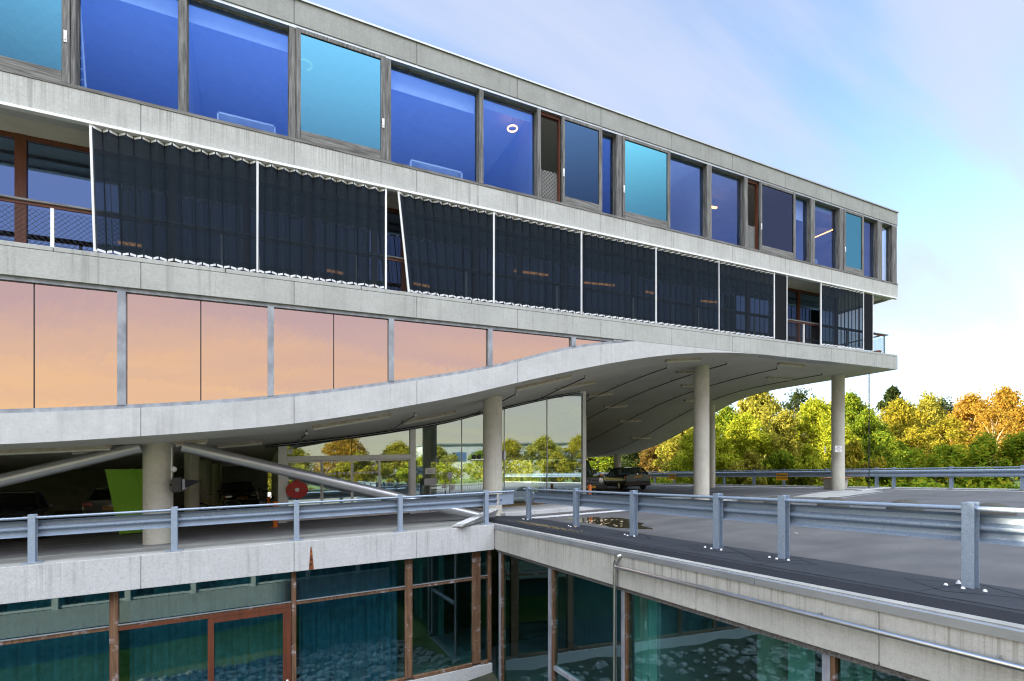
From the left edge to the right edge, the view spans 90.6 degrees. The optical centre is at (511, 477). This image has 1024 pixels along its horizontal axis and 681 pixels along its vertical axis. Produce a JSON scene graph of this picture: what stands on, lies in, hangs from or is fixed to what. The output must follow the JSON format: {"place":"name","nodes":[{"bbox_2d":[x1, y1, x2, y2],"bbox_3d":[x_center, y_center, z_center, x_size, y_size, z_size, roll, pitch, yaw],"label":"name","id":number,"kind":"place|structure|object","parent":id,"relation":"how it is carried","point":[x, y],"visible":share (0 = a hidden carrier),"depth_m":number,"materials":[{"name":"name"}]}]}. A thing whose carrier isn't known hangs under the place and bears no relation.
{"place":"outdoors","nodes":[
{"label":"outdoors","id":0,"kind":"place"},
{"bbox_2d":[0,500,465,558],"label":"garage floor","id":1,"kind":"structure","parent":0,"point":[105,541],"depth_m":15.09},
{"bbox_2d":[0,490,54,538],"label":"saloon car","id":2,"kind":"object","parent":1,"relation":"on","point":[23,503],"visible":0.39,"depth_m":15.21,"materials":[{"name":"black paint"}]},
{"bbox_2d":[82,486,114,517],"bbox_3d":[-16.728,1.082,21.385,2.040,1.438,4.693,-3,1,-34],"label":"saloon car","id":3,"kind":"object","parent":1,"relation":"on","point":[98,500],"visible":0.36,"depth_m":19.42,"materials":[{"name":"black metal"}]},
{"bbox_2d":[217,481,259,509],"bbox_3d":[-14.976,0.916,27.716,2.040,1.438,4.693,-3,1,-33],"label":"saloon car","id":4,"kind":"object","parent":1,"relation":"on","point":[246,492],"visible":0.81,"depth_m":26.34,"materials":[{"name":"black paint"}]},
{"bbox_2d":[286,479,307,499],"bbox_3d":[-7.488,0.811,17.662,0.720,1.488,0.070,0,0,-27],"label":"fire hose reel","id":5,"kind":"object","parent":1,"relation":"on","point":[297,489],"visible":0.95,"depth_m":17.66,"materials":[{"name":"red metal"}]},
{"bbox_2d":[308,0,1023,476],"label":"sky","id":6,"kind":"structure","parent":0,"point":[914,109],"materials":[{"name":"blue"}]},
{"bbox_2d":[431,482,1023,589],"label":"deck asphalt","id":7,"kind":"structure","parent":0,"point":[1001,565],"depth_m":10.72,"materials":[{"name":"asphalt"}]},
{"bbox_2d":[543,460,606,494],"bbox_3d":[3.174,0.059,26.596,2.100,1.968,4.406,-2,1,-16],"label":"off road car","id":8,"kind":"object","parent":7,"relation":"on","point":[564,474],"visible":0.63,"depth_m":25.93,"materials":[{"name":"paint"}]},
{"bbox_2d":[567,517,651,528],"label":"puddle","id":9,"kind":"object","parent":7,"relation":"on","point":[620,522],"visible":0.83,"depth_m":14.38,"materials":[{"name":"liquid"}]},
{"bbox_2d":[604,466,650,489],"bbox_3d":[7.435,0.034,33.930,2.040,1.486,4.760,-2,1,-11],"label":"estate car","id":10,"kind":"object","parent":7,"relation":"on","point":[619,478],"visible":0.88,"depth_m":32.03,"materials":[{"name":"green paint"}]},
{"bbox_2d":[505,481,1023,490],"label":"deck kerb","id":11,"kind":"structure","parent":7,"relation":"on","point":[875,488],"depth_m":24.84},
{"bbox_2d":[505,467,879,486],"bbox_3d":[9.001,-0.010,44.774,0.227,1.005,44.000,0,0,-27],"label":"guardrail","id":12,"kind":"object","parent":11,"relation":"on","point":[874,472],"visible":0.52,"depth_m":31.18,"materials":[{"name":"metal"}]},
{"bbox_2d":[879,465,1023,489],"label":"guardrail","id":13,"kind":"object","parent":11,"relation":"on","point":[951,472],"visible":1,"depth_m":22.76,"materials":[{"name":"metal"}]},
{"bbox_2d":[793,490,879,497],"bbox_3d":[14.822,0.709,22.921,6.092,0.224,1.963,0,0,-35],"label":"column apron","id":14,"kind":"object","parent":7,"relation":"on","point":[840,493],"depth_m":22.62,"materials":[{"name":"concrete"}]},
{"bbox_2d":[886,499,924,510],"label":"concrete dome","id":15,"kind":"structure","parent":7,"relation":"on","point":[909,501],"depth_m":14.85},
{"bbox_2d":[979,502,1017,515],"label":"concrete dome","id":16,"kind":"structure","parent":7,"relation":"on","point":[991,504],"depth_m":12.97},
{"bbox_2d":[444,477,1019,651],"bbox_3d":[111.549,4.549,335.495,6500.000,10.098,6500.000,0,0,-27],"label":"ground","id":17,"kind":"structure","parent":0,"point":[526,600],"depth_m":27.44,"materials":[{"name":"concrete"}]},
{"bbox_2d":[0,525,493,680],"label":"courtyard building","id":18,"kind":"structure","parent":17,"relation":"on","point":[428,649],"depth_m":12.74,"materials":[{"name":"concrete"}]},
{"bbox_2d":[0,592,108,680],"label":"curtain","id":19,"kind":"object","parent":18,"relation":"hanging from","point":[83,657],"visible":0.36,"depth_m":10.90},
{"bbox_2d":[119,604,290,680],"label":"door","id":20,"kind":"structure","parent":18,"relation":"in","point":[285,609],"depth_m":12.09,"materials":[{"name":"brown wood"}]},
{"bbox_2d":[130,573,283,680],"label":"curtain","id":21,"kind":"object","parent":18,"relation":"hanging from","point":[248,649],"visible":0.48,"depth_m":12.17,"materials":[{"name":"fabric"}]},
{"bbox_2d":[0,550,490,680],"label":"window frame","id":22,"kind":"structure","parent":18,"relation":"in","point":[114,597],"depth_m":13.90,"materials":[{"name":"brown wood"}]},
{"bbox_2d":[299,560,396,680],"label":"curtain","id":23,"kind":"object","parent":18,"relation":"hanging from","point":[349,639],"visible":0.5,"depth_m":13.62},
{"bbox_2d":[268,454,766,491],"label":"distant wood","id":24,"kind":"object","parent":17,"relation":"on","point":[442,469],"visible":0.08,"depth_m":85.65,"materials":[{"name":"green plant"}]},
{"bbox_2d":[589,456,651,478],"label":"tree","id":25,"kind":"object","parent":17,"relation":"on","point":[608,461],"visible":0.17,"depth_m":64.20,"materials":[{"name":"green plant"}]},
{"bbox_2d":[607,451,659,479],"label":"tree","id":26,"kind":"object","parent":17,"relation":"on","point":[626,459],"visible":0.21,"depth_m":60.56,"materials":[{"name":"green plant"}]},
{"bbox_2d":[636,440,679,481],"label":"tree","id":27,"kind":"object","parent":17,"relation":"on","point":[648,455],"visible":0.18,"depth_m":57.02,"materials":[{"name":"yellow plant"}]},
{"bbox_2d":[650,426,692,479],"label":"tree","id":28,"kind":"object","parent":17,"relation":"on","point":[668,449],"visible":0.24,"depth_m":51.02,"materials":[{"name":"yellow plant"}]},
{"bbox_2d":[667,420,740,483],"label":"tree","id":29,"kind":"object","parent":17,"relation":"on","point":[686,443],"visible":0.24,"depth_m":40.83,"materials":[{"name":"green plant"}]},
{"bbox_2d":[691,451,746,484],"bbox_3d":[15.387,0.406,37.408,3.920,4.672,4.435,0,0,-40],"label":"shrub","id":30,"kind":"object","parent":17,"relation":"on","point":[721,459],"visible":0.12,"depth_m":36.91,"materials":[{"name":"green plant"}]},
{"bbox_2d":[715,404,748,484],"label":"tree","id":31,"kind":"object","parent":17,"relation":"on","point":[724,416],"visible":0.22,"depth_m":45.48,"materials":[{"name":"green plant"}]},
{"bbox_2d":[715,407,774,479],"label":"tree","id":32,"kind":"object","parent":17,"relation":"on","point":[744,427],"visible":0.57,"depth_m":41.08,"materials":[{"name":"yellow plant"}]},
{"bbox_2d":[468,525,1023,680],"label":"courtyard building","id":33,"kind":"structure","parent":17,"relation":"on","point":[702,635],"depth_m":9.10,"materials":[{"name":"green glass"},{"name":"concrete"},{"name":"natural brown wood"}]},
{"bbox_2d":[0,482,1023,661],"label":"parking deck","id":34,"kind":"structure","parent":33,"relation":"on","point":[11,562],"depth_m":11.54,"materials":[{"name":"concrete"}]},
{"bbox_2d":[0,490,513,563],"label":"guardrail","id":35,"kind":"object","parent":34,"relation":"on","point":[33,528],"visible":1,"depth_m":12.08,"materials":[{"name":"metal"}]},
{"bbox_2d":[0,0,898,544],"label":"office building","id":36,"kind":"structure","parent":34,"relation":"on","point":[140,364],"depth_m":13.99,"materials":[{"name":"concrete"}]},
{"bbox_2d":[0,0,69,83],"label":"window","id":37,"kind":"structure","parent":36,"relation":"in","point":[35,34],"depth_m":10.29,"materials":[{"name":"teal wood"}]},
{"bbox_2d":[0,445,112,454],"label":"ceiling light","id":38,"kind":"object","parent":36,"relation":"attached to","point":[52,450],"visible":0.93,"depth_m":11.69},
{"bbox_2d":[78,0,79,85],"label":"window","id":39,"kind":"structure","parent":36,"relation":"in","point":[78,0],"depth_m":10.71,"materials":[{"name":"grey wood"}]},
{"bbox_2d":[80,4,86,87],"bbox_3d":[-9.479,-9.237,10.931,0.560,2.276,0.241,0,0,-27],"label":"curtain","id":40,"kind":"object","parent":36,"relation":"on","point":[83,55],"visible":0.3,"depth_m":11.00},
{"bbox_2d":[89,124,255,271],"bbox_3d":[-7.504,-6.143,11.390,3.141,2.750,0.148,0,0,-27],"label":"sunscreen","id":41,"kind":"object","parent":36,"relation":"on","point":[157,199],"visible":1,"depth_m":11.32,"materials":[{"name":"fabric"}]},
{"bbox_2d":[170,477,199,492],"bbox_3d":[-8.393,0.182,13.020,0.697,0.394,0.360,0,0,-27],"label":"floodlight","id":42,"kind":"object","parent":36,"relation":"attached to","point":[179,484],"visible":1,"depth_m":12.84,"materials":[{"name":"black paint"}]},
{"bbox_2d":[188,0,288,135],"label":"window","id":43,"kind":"structure","parent":36,"relation":"in","point":[193,1],"depth_m":12.05,"materials":[{"name":"grey wood"}]},
{"bbox_2d":[217,111,275,132],"bbox_3d":[-6.718,-8.596,12.852,1.300,0.819,0.400,0,0,-27],"label":"radiator","id":44,"kind":"object","parent":36,"relation":"on","point":[243,121],"visible":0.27,"depth_m":12.76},
{"bbox_2d":[287,461,321,521],"bbox_3d":[-7.330,0.467,17.914,1.130,2.138,0.050,0,0,-27],"label":"sliding door","id":45,"kind":"structure","parent":36,"relation":"in","point":[317,518],"depth_m":17.95,"materials":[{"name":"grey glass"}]},
{"bbox_2d":[0,275,631,412],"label":"window frame","id":46,"kind":"structure","parent":36,"relation":"in","point":[121,292],"depth_m":12.20,"materials":[{"name":"grey paint"}]},
{"bbox_2d":[256,160,386,288],"bbox_3d":[-4.721,-6.274,12.787,3.093,2.781,0.146,0,0,-27],"label":"sunscreen","id":47,"kind":"object","parent":36,"relation":"on","point":[311,227],"visible":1,"depth_m":12.71,"materials":[{"name":"fabric"}]},
{"bbox_2d":[322,460,351,518],"bbox_3d":[-6.333,0.426,18.358,1.030,2.134,0.050,0,0,-27],"label":"sliding door","id":48,"kind":"structure","parent":36,"relation":"in","point":[334,473],"depth_m":18.32,"materials":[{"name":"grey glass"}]},
{"bbox_2d":[296,27,385,159],"bbox_3d":[-4.327,-9.730,12.946,2.180,2.817,0.115,0,0,-27],"label":"window","id":49,"kind":"structure","parent":36,"relation":"in","point":[341,87],"depth_m":12.92,"materials":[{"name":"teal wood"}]},
{"bbox_2d":[312,413,390,429],"bbox_3d":[-4.387,-1.547,13.950,2.077,0.584,0.150,0,0,-27],"label":"ceiling light","id":50,"kind":"object","parent":36,"relation":"attached to","point":[347,422],"visible":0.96,"depth_m":13.87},
{"bbox_2d":[352,459,379,516],"bbox_3d":[-5.421,0.388,18.815,0.990,2.132,0.050,0,0,-27],"label":"sliding door","id":51,"kind":"structure","parent":36,"relation":"in","point":[378,460],"depth_m":18.85,"materials":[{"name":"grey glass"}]},
{"bbox_2d":[380,459,409,514],"bbox_3d":[-4.478,0.347,19.343,1.150,2.138,0.050,0,0,-27],"label":"sliding door","id":52,"kind":"structure","parent":36,"relation":"in","point":[380,459],"depth_m":19.39,"materials":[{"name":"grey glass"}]},
{"bbox_2d":[265,391,579,447],"bbox_3d":[-2.644,-2.450,20.016,12.805,2.890,0.044,0,0,-27],"label":"sprinkler pipe","id":53,"kind":"object","parent":36,"relation":"hanging from","point":[278,445],"visible":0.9,"depth_m":19.24,"materials":[{"name":"metal"}]},
{"bbox_2d":[403,411,455,424],"bbox_3d":[-2.858,-2.090,17.650,1.878,0.598,0.150,0,0,-27],"label":"ceiling light","id":54,"kind":"object","parent":36,"relation":"attached to","point":[410,421],"visible":0.85,"depth_m":17.58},
{"bbox_2d":[391,64,477,181],"bbox_3d":[-2.162,-9.825,14.240,2.550,2.831,0.080,0,0,-27],"label":"window","id":55,"kind":"structure","parent":36,"relation":"in","point":[392,65],"depth_m":14.56,"materials":[{"name":"grey wood"}]},
{"bbox_2d":[408,159,462,177],"bbox_3d":[-2.292,-8.782,15.069,1.600,0.830,0.400,0,0,-27],"label":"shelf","id":56,"kind":"object","parent":36,"relation":"on","point":[432,167],"visible":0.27,"depth_m":14.97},
{"bbox_2d":[0,194,887,352],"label":"balcony railing","id":57,"kind":"object","parent":36,"relation":"attached to","point":[52,206],"visible":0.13,"depth_m":10.72,"materials":[{"name":"black paint"},{"name":"white paint"},{"name":"brown wood"}]},
{"bbox_2d":[397,191,492,301],"bbox_3d":[-1.827,-6.386,14.242,2.818,2.730,0.140,0,0,-27],"label":"sunscreen","id":58,"kind":"object","parent":36,"relation":"on","point":[447,249],"visible":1,"depth_m":14.23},
{"bbox_2d":[483,94,534,195],"bbox_3d":[-0.101,-9.912,15.272,1.800,2.803,0.080,0,0,-27],"label":"window","id":59,"kind":"structure","parent":36,"relation":"in","point":[486,96],"depth_m":15.45,"materials":[{"name":"grey wood"}]},
{"bbox_2d":[492,212,580,312],"bbox_3d":[0.798,-6.493,15.550,3.069,2.754,0.153,0,0,-27],"label":"sunscreen","id":60,"kind":"object","parent":36,"relation":"on","point":[536,265],"visible":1,"depth_m":15.49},
{"bbox_2d":[515,374,571,390],"bbox_3d":[1.063,-3.138,16.750,2.066,0.720,0.150,0,0,-27],"label":"ceiling light","id":61,"kind":"object","parent":36,"relation":"attached to","point":[536,384],"visible":0.96,"depth_m":16.65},
{"bbox_2d":[561,115,601,211],"bbox_3d":[2.254,-10.007,16.242,1.540,2.793,0.115,0,0,-27],"label":"window","id":62,"kind":"structure","parent":36,"relation":"in","point":[581,142],"depth_m":16.23,"materials":[{"name":"blue glass"}]},
{"bbox_2d":[602,133,613,214],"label":"window","id":63,"kind":"structure","parent":36,"relation":"in","point":[609,136],"depth_m":16.98,"materials":[{"name":"grey wood"}]},
{"bbox_2d":[580,231,654,322],"bbox_3d":[3.565,-6.609,16.936,3.102,2.753,0.152,0,0,-27],"label":"sunscreen","id":64,"kind":"object","parent":36,"relation":"on","point":[619,279],"visible":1,"depth_m":16.91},
{"bbox_2d":[622,136,669,227],"bbox_3d":[4.637,-10.107,17.436,2.110,2.814,0.115,0,0,-27],"label":"window","id":65,"kind":"structure","parent":36,"relation":"in","point":[645,167],"depth_m":17.42,"materials":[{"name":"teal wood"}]},
{"bbox_2d":[530,366,778,459],"bbox_3d":[6.714,-3.247,32.917,0.076,3.444,23.154,0,0,-27],"label":"sprinkler pipe","id":66,"kind":"object","parent":36,"relation":"hanging from","point":[664,402],"visible":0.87,"depth_m":28.89,"materials":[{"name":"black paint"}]},
{"bbox_2d":[670,155,703,236],"bbox_3d":[6.314,-10.182,18.486,1.810,2.803,0.080,0,0,-27],"label":"window","id":67,"kind":"structure","parent":36,"relation":"in","point":[671,156],"depth_m":18.85,"materials":[{"name":"grey wood"}]},
{"bbox_2d":[655,247,718,330],"bbox_3d":[6.336,-6.725,18.323,3.073,2.750,0.151,0,0,-27],"label":"sunscreen","id":68,"kind":"object","parent":36,"relation":"on","point":[686,291],"visible":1,"depth_m":18.35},
{"bbox_2d":[712,169,741,245],"bbox_3d":[8.138,-10.258,19.400,1.770,2.802,0.080,0,0,-27],"label":"window","id":69,"kind":"structure","parent":36,"relation":"in","point":[740,179],"depth_m":19.77,"materials":[{"name":"grey wood"}]},
{"bbox_2d":[718,260,773,337],"bbox_3d":[9.098,-6.845,19.705,3.118,2.761,0.151,0,0,-27],"label":"sunscreen","id":70,"kind":"object","parent":36,"relation":"on","point":[746,301],"visible":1,"depth_m":19.73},
{"bbox_2d":[759,181,795,258],"bbox_3d":[10.757,-10.365,20.502,2.160,2.816,0.115,0,0,-27],"label":"window","id":71,"kind":"structure","parent":36,"relation":"in","point":[777,206],"depth_m":20.50,"materials":[{"name":"blue wood"}]},
{"bbox_2d":[773,272,786,340],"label":"sunscreen","id":72,"kind":"object","parent":36,"relation":"attached to","point":[780,311],"visible":1,"depth_m":20.59,"materials":[{"name":"black"}]},
{"bbox_2d":[820,283,862,349],"bbox_3d":[14.604,-7.072,22.464,3.089,2.751,0.148,0,0,-27],"label":"sunscreen","id":73,"kind":"object","parent":36,"relation":"on","point":[841,317],"visible":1,"depth_m":22.38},
{"bbox_2d":[844,209,863,274],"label":"window","id":74,"kind":"structure","parent":36,"relation":"in","point":[853,222],"depth_m":22.83,"materials":[{"name":"blue wood"}]},
{"bbox_2d":[863,292,872,351],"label":"sunscreen","id":75,"kind":"object","parent":36,"relation":"attached to","point":[867,322],"visible":1,"depth_m":23.33,"materials":[{"name":"black"}]},
{"bbox_2d":[451,508,497,526],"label":"concrete block","id":76,"kind":"structure","parent":34,"relation":"on","point":[477,518],"depth_m":14.97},
{"bbox_2d":[489,516,1023,624],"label":"bitumen strip","id":77,"kind":"object","parent":34,"relation":"on","point":[883,577],"visible":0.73,"depth_m":6.81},
{"bbox_2d":[489,517,1023,610],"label":"bitumen seam","id":78,"kind":"object","parent":77,"relation":"on","point":[810,573],"visible":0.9,"depth_m":6.50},
{"bbox_2d":[522,487,1023,591],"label":"guardrail","id":79,"kind":"object","parent":77,"relation":"on","point":[969,527],"visible":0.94,"depth_m":7.47,"materials":[{"name":"metal"}]},
{"bbox_2d":[635,595,656,680],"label":"curtain","id":80,"kind":"object","parent":33,"relation":"hanging from","point":[645,639],"depth_m":9.87,"materials":[{"name":"fabric"}]},
{"bbox_2d":[788,643,814,680],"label":"curtain","id":81,"kind":"object","parent":33,"relation":"hanging from","point":[801,663],"depth_m":7.11,"materials":[{"name":"fabric"}]},
{"bbox_2d":[613,554,1023,680],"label":"drain pipe","id":82,"kind":"object","parent":33,"relation":"attached to","point":[997,660],"visible":1,"depth_m":6.22,"materials":[{"name":"silver metal"}]},
{"bbox_2d":[841,659,871,680],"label":"curtain","id":83,"kind":"object","parent":33,"relation":"hanging from","point":[850,671],"depth_m":6.46,"materials":[{"name":"fabric"}]},
{"bbox_2d":[725,447,775,484],"bbox_3d":[16.630,0.096,35.872,4.000,4.700,3.602,0,0,-44],"label":"shrub","id":84,"kind":"object","parent":17,"relation":"on","point":[752,460],"visible":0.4,"depth_m":35.30,"materials":[{"name":"green plant"}]},
{"bbox_2d":[732,391,781,454],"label":"tree","id":85,"kind":"object","parent":17,"relation":"on","point":[763,406],"visible":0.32,"depth_m":49.00,"materials":[{"name":"yellow plant"}]},
{"bbox_2d":[755,448,811,485],"bbox_3d":[18.462,0.335,34.905,3.920,4.820,4.435,0,0,-43],"label":"shrub","id":86,"kind":"object","parent":17,"relation":"on","point":[782,459],"visible":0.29,"depth_m":34.47,"materials":[{"name":"green plant"}]},
{"bbox_2d":[756,408,821,484],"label":"tree","id":87,"kind":"object","parent":17,"relation":"on","point":[783,424],"visible":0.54,"depth_m":41.26,"materials":[{"name":"yellow plant"}]},
{"bbox_2d":[780,386,828,442],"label":"tree","id":88,"kind":"object","parent":17,"relation":"on","point":[796,397],"visible":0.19,"depth_m":59.46,"materials":[{"name":"green plant"}]},
{"bbox_2d":[785,440,830,485],"bbox_3d":[19.795,-0.039,33.755,3.602,5.003,4.000,0,0,11],"label":"shrub","id":89,"kind":"object","parent":17,"relation":"on","point":[809,459],"visible":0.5,"depth_m":33.38,"materials":[{"name":"green plant"}]},
{"bbox_2d":[790,396,863,484],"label":"tree","id":90,"kind":"object","parent":17,"relation":"on","point":[815,413],"visible":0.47,"depth_m":42.16,"materials":[{"name":"yellow plant"}]},
{"bbox_2d":[650,477,1019,488],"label":"undergrowth","id":91,"kind":"object","parent":17,"relation":"on","point":[924,484],"visible":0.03,"depth_m":26.09,"materials":[{"name":"green plant"}]},
{"bbox_2d":[812,422,870,463],"bbox_3d":[25.466,-1.536,39.966,4.513,6.694,4.454,0,0,-24],"label":"tree","id":92,"kind":"object","parent":17,"relation":"on","point":[826,441],"visible":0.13,"depth_m":39.34,"materials":[{"name":"yellow plant"}]},
{"bbox_2d":[817,389,880,456],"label":"tree","id":93,"kind":"object","parent":17,"relation":"on","point":[853,404],"visible":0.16,"depth_m":49.44,"materials":[{"name":"green plant"}]},
{"bbox_2d":[845,437,891,486],"bbox_3d":[22.429,0.001,33.198,3.575,5.311,3.774,0,0,-28],"label":"shrub","id":94,"kind":"object","parent":17,"relation":"on","point":[854,454],"visible":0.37,"depth_m":32.52,"materials":[{"name":"green plant"}]},
{"bbox_2d":[846,406,898,459],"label":"tree","id":95,"kind":"object","parent":17,"relation":"on","point":[861,420],"visible":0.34,"depth_m":44.38,"materials":[{"name":"green plant"}]},
{"bbox_2d":[857,442,908,485],"bbox_3d":[23.790,0.114,32.882,3.387,4.882,3.575,0,0,-7],"label":"shrub","id":96,"kind":"object","parent":17,"relation":"on","point":[886,453],"visible":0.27,"depth_m":32.64,"materials":[{"name":"green plant"}]},
{"bbox_2d":[860,428,912,482],"bbox_3d":[29.104,-1.188,39.794,5.419,5.450,5.472,0,0,-36],"label":"tree","id":97,"kind":"object","parent":17,"relation":"on","point":[884,438],"visible":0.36,"depth_m":39.49,"materials":[{"name":"green plant"}]},
{"bbox_2d":[875,384,912,433],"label":"tree","id":98,"kind":"object","parent":17,"relation":"on","point":[892,392],"visible":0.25,"depth_m":63.67,"materials":[{"name":"green plant"}]},
{"bbox_2d":[867,394,932,460],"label":"tree","id":99,"kind":"object","parent":17,"relation":"on","point":[899,413],"visible":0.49,"depth_m":51.91,"materials":[{"name":"yellow plant"}]},
{"bbox_2d":[886,446,946,486],"bbox_3d":[24.441,0.447,30.548,4.145,4.756,3.124,0,0,-35],"label":"shrub","id":100,"kind":"object","parent":17,"relation":"on","point":[916,458],"visible":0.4,"depth_m":30.54,"materials":[{"name":"green plant"}]},
{"bbox_2d":[893,424,948,482],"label":"tree","id":101,"kind":"object","parent":17,"relation":"on","point":[914,436],"visible":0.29,"depth_m":40.19,"materials":[{"name":"yellow plant"}]},
{"bbox_2d":[903,387,947,438],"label":"tree","id":102,"kind":"object","parent":17,"relation":"on","point":[929,403],"visible":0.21,"depth_m":55.17,"materials":[{"name":"yellow plant"}]},
{"bbox_2d":[907,443,987,487],"bbox_3d":[25.818,0.169,30.259,4.271,4.443,4.788,0,0,-7],"label":"shrub","id":103,"kind":"object","parent":17,"relation":"on","point":[947,455],"visible":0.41,"depth_m":29.58,"materials":[{"name":"green plant"}]},
{"bbox_2d":[916,414,996,480],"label":"tree","id":104,"kind":"object","parent":17,"relation":"on","point":[950,430],"visible":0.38,"depth_m":45.57,"materials":[{"name":"yellow plant"}]},
{"bbox_2d":[935,388,1004,443],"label":"tree","id":105,"kind":"object","parent":17,"relation":"on","point":[966,408],"visible":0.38,"depth_m":49.38,"materials":[{"name":"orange plant"}]},
{"bbox_2d":[948,404,1023,461],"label":"tree","id":106,"kind":"object","parent":17,"relation":"on","point":[994,416],"visible":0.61,"depth_m":43.70,"materials":[{"name":"orange plant"}]},
{"bbox_2d":[953,430,1023,487],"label":"shrub","id":107,"kind":"object","parent":17,"relation":"on","point":[983,447],"visible":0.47,"depth_m":29.45,"materials":[{"name":"green plant"}]},
{"bbox_2d":[971,431,1023,487],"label":"shrub","id":108,"kind":"object","parent":17,"relation":"on","point":[1015,444],"visible":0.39,"depth_m":28.97,"materials":[{"name":"green plant"}]},
{"bbox_2d":[974,384,1023,468],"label":"tree","id":109,"kind":"object","parent":17,"relation":"on","point":[1006,395],"visible":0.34,"depth_m":51.49,"materials":[{"name":"orange plant"}]},
{"bbox_2d":[988,399,1023,478],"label":"tree","id":110,"kind":"object","parent":17,"relation":"on","point":[1018,411],"visible":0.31,"depth_m":46.80,"materials":[{"name":"orange plant"}]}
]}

